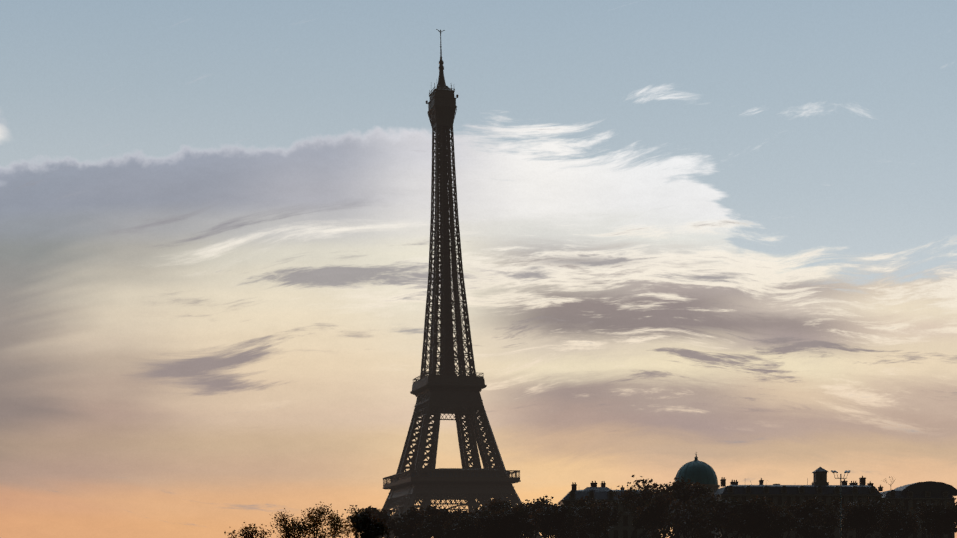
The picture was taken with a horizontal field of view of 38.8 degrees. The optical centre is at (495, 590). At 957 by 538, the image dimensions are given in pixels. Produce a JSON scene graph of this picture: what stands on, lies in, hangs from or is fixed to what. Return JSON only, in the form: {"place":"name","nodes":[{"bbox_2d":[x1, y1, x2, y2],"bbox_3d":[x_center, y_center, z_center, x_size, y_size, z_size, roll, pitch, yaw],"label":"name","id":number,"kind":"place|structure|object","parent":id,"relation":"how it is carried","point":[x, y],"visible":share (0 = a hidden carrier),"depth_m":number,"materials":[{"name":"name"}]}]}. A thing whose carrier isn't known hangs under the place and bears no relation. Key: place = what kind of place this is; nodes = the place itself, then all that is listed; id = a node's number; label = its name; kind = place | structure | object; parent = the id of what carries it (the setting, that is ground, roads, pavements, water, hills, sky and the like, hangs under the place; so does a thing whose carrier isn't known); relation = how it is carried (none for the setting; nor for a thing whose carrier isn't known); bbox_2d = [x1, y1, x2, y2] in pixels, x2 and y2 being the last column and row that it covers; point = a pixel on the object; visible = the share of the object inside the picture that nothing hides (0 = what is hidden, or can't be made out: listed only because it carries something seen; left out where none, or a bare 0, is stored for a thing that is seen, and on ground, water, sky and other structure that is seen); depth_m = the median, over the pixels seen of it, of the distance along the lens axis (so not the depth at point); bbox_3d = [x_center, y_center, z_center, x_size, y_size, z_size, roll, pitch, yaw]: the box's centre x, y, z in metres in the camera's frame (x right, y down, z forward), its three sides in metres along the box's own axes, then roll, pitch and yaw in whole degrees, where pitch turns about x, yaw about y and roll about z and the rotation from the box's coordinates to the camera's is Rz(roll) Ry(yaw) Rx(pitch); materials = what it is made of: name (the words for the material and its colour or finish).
{"place":"outdoors","nodes":[
{"label":"outdoors","id":0,"kind":"place"},
{"bbox_2d":[0,0,956,537],"label":"sky","id":1,"kind":"structure","parent":0,"point":[722,232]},
{"bbox_2d":[558,454,956,537],"bbox_3d":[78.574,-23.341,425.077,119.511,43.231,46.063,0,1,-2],"label":"skyline buildings","id":2,"kind":"structure","parent":0,"point":[821,488],"depth_m":405.37,"materials":[{"name":"stone"}]},
{"label":"ground","id":3,"kind":"structure","parent":0,"visible":0},
{"bbox_2d":[224,522,274,537],"bbox_3d":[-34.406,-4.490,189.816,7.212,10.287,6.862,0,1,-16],"label":"tree","id":4,"kind":"object","parent":3,"relation":"on","point":[248,534],"visible":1,"depth_m":188.35,"materials":[{"name":"black plant"}]},
{"bbox_2d":[270,508,313,537],"bbox_3d":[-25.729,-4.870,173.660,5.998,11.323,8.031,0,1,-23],"label":"tree","id":5,"kind":"object","parent":3,"relation":"on","point":[285,527],"visible":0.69,"depth_m":172.88,"materials":[{"name":"black plant"}]},
{"bbox_2d":[288,501,356,537],"bbox_3d":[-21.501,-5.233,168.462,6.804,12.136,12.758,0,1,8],"label":"tree","id":6,"kind":"object","parent":3,"relation":"on","point":[317,520],"visible":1,"depth_m":169.85,"materials":[{"name":"black plant"}]},
{"bbox_2d":[344,505,391,537],"bbox_3d":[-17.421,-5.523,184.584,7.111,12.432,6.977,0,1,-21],"label":"tree","id":7,"kind":"object","parent":3,"relation":"on","point":[365,525],"visible":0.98,"depth_m":184.34,"materials":[{"name":"black plant"}]},
{"bbox_2d":[362,506,385,536],"bbox_3d":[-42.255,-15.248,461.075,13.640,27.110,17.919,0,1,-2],"label":"tree","id":8,"kind":"object","parent":3,"relation":"on","point":[374,509],"depth_m":455.16,"materials":[{"name":"black plant"}]},
{"bbox_2d":[372,506,429,537],"bbox_3d":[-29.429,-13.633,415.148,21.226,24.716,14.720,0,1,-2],"label":"tree","id":9,"kind":"object","parent":3,"relation":"on","point":[409,520],"depth_m":412.85,"materials":[{"name":"black plant"}]},
{"bbox_2d":[398,507,429,537],"bbox_3d":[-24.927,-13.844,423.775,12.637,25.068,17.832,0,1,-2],"label":"tree","id":10,"kind":"object","parent":3,"relation":"on","point":[421,509],"depth_m":424.33,"materials":[{"name":"black plant"}]},
{"bbox_2d":[411,502,463,537],"bbox_3d":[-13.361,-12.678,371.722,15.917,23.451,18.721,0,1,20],"label":"tree","id":11,"kind":"object","parent":3,"relation":"on","point":[435,520],"depth_m":368.23,"materials":[{"name":"black plant"}]},
{"bbox_2d":[379,29,540,537],"bbox_3d":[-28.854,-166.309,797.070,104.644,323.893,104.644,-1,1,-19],"label":"tower","id":12,"kind":"structure","parent":3,"relation":"on","point":[426,392],"depth_m":789.35,"materials":[{"name":"metal"}]},
{"bbox_2d":[449,508,471,537],"bbox_3d":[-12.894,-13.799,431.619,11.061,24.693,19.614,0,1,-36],"label":"tree","id":13,"kind":"object","parent":3,"relation":"on","point":[464,513],"depth_m":430.25,"materials":[{"name":"black plant"}]},
{"bbox_2d":[460,510,482,537],"bbox_3d":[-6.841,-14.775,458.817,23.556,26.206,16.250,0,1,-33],"label":"tree","id":14,"kind":"object","parent":3,"relation":"on","point":[472,515],"depth_m":457.36,"materials":[{"name":"black plant"}]},
{"bbox_2d":[441,507,533,537],"bbox_3d":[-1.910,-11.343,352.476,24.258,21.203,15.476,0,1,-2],"label":"tree","id":15,"kind":"object","parent":3,"relation":"on","point":[467,527],"depth_m":350.12,"materials":[{"name":"black plant"}]},
{"bbox_2d":[473,506,529,537],"bbox_3d":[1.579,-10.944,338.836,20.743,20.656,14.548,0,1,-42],"label":"tree","id":16,"kind":"object","parent":3,"relation":"on","point":[495,525],"depth_m":333.99,"materials":[{"name":"black plant"}]},
{"bbox_2d":[479,502,541,537],"bbox_3d":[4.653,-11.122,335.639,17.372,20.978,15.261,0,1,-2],"label":"tree","id":17,"kind":"object","parent":3,"relation":"on","point":[524,512],"depth_m":333.87,"materials":[{"name":"black plant"}]},
{"bbox_2d":[485,496,554,537],"bbox_3d":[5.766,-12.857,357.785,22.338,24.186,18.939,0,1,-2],"label":"tree","id":18,"kind":"object","parent":3,"relation":"on","point":[495,504],"depth_m":353.71,"materials":[{"name":"black plant"}]},
{"bbox_2d":[520,500,559,537],"bbox_3d":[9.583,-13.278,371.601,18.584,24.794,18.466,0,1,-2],"label":"tree","id":19,"kind":"object","parent":3,"relation":"on","point":[556,531],"depth_m":372.10,"materials":[{"name":"black plant"}]},
{"bbox_2d":[520,495,589,537],"bbox_3d":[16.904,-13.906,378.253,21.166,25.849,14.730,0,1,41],"label":"tree","id":20,"kind":"object","parent":3,"relation":"on","point":[563,533],"depth_m":376.08,"materials":[{"name":"black plant"}]},
{"bbox_2d":[527,501,585,537],"bbox_3d":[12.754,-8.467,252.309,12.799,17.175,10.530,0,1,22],"label":"tree","id":21,"kind":"object","parent":3,"relation":"on","point":[555,515],"depth_m":251.22,"materials":[{"name":"black plant"}]},
{"bbox_2d":[568,496,622,537],"bbox_3d":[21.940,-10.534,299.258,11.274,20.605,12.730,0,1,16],"label":"tree","id":22,"kind":"object","parent":3,"relation":"on","point":[582,503],"depth_m":299.10,"materials":[{"name":"black plant"}]},
{"bbox_2d":[573,493,690,537],"bbox_3d":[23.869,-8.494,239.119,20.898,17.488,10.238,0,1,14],"label":"tree","id":23,"kind":"object","parent":3,"relation":"on","point":[597,521],"depth_m":237.62,"materials":[{"name":"black plant"}]},
{"bbox_2d":[626,480,676,537],"bbox_3d":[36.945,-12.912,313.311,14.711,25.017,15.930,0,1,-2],"label":"tree","id":24,"kind":"object","parent":3,"relation":"on","point":[649,496],"depth_m":309.67,"materials":[{"name":"black plant"}]},
{"bbox_2d":[644,513,674,537],"bbox_3d":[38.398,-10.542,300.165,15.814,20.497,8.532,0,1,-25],"label":"tree","id":25,"kind":"object","parent":3,"relation":"on","point":[645,528],"depth_m":297.86,"materials":[{"name":"black plant"}]},
{"bbox_2d":[612,475,721,537],"bbox_3d":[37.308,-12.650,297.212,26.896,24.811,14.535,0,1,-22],"label":"tree","id":26,"kind":"object","parent":3,"relation":"on","point":[628,495],"depth_m":294.03,"materials":[{"name":"black plant"}]},
{"bbox_2d":[631,480,708,537],"bbox_3d":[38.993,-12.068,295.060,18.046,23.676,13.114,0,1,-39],"label":"tree","id":27,"kind":"object","parent":3,"relation":"on","point":[681,494],"depth_m":293.34,"materials":[{"name":"black plant"}]},
{"bbox_2d":[646,494,717,537],"bbox_3d":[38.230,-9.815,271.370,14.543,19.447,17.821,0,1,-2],"label":"tree","id":28,"kind":"object","parent":3,"relation":"on","point":[695,513],"depth_m":270.56,"materials":[{"name":"black plant"}]},
{"bbox_2d":[671,495,709,537],"bbox_3d":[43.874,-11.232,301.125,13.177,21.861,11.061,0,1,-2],"label":"tree","id":29,"kind":"object","parent":3,"relation":"on","point":[690,528],"depth_m":299.01,"materials":[{"name":"black plant"}]},
{"bbox_2d":[692,510,738,537],"bbox_3d":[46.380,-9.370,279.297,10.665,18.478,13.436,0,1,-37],"label":"tree","id":30,"kind":"object","parent":3,"relation":"on","point":[702,532],"depth_m":280.51,"materials":[{"name":"black plant"}]},
{"bbox_2d":[831,470,849,537],"bbox_3d":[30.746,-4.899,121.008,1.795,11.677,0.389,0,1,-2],"label":"floodlight mast","id":31,"kind":"object","parent":3,"relation":"on","point":[840,478],"visible":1,"depth_m":120.94,"materials":[{"name":"black metal"}]},
{"bbox_2d":[914,501,956,537],"bbox_3d":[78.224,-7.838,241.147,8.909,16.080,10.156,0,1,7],"label":"tree","id":32,"kind":"object","parent":3,"relation":"on","point":[938,520],"depth_m":238.06,"materials":[{"name":"black plant"}]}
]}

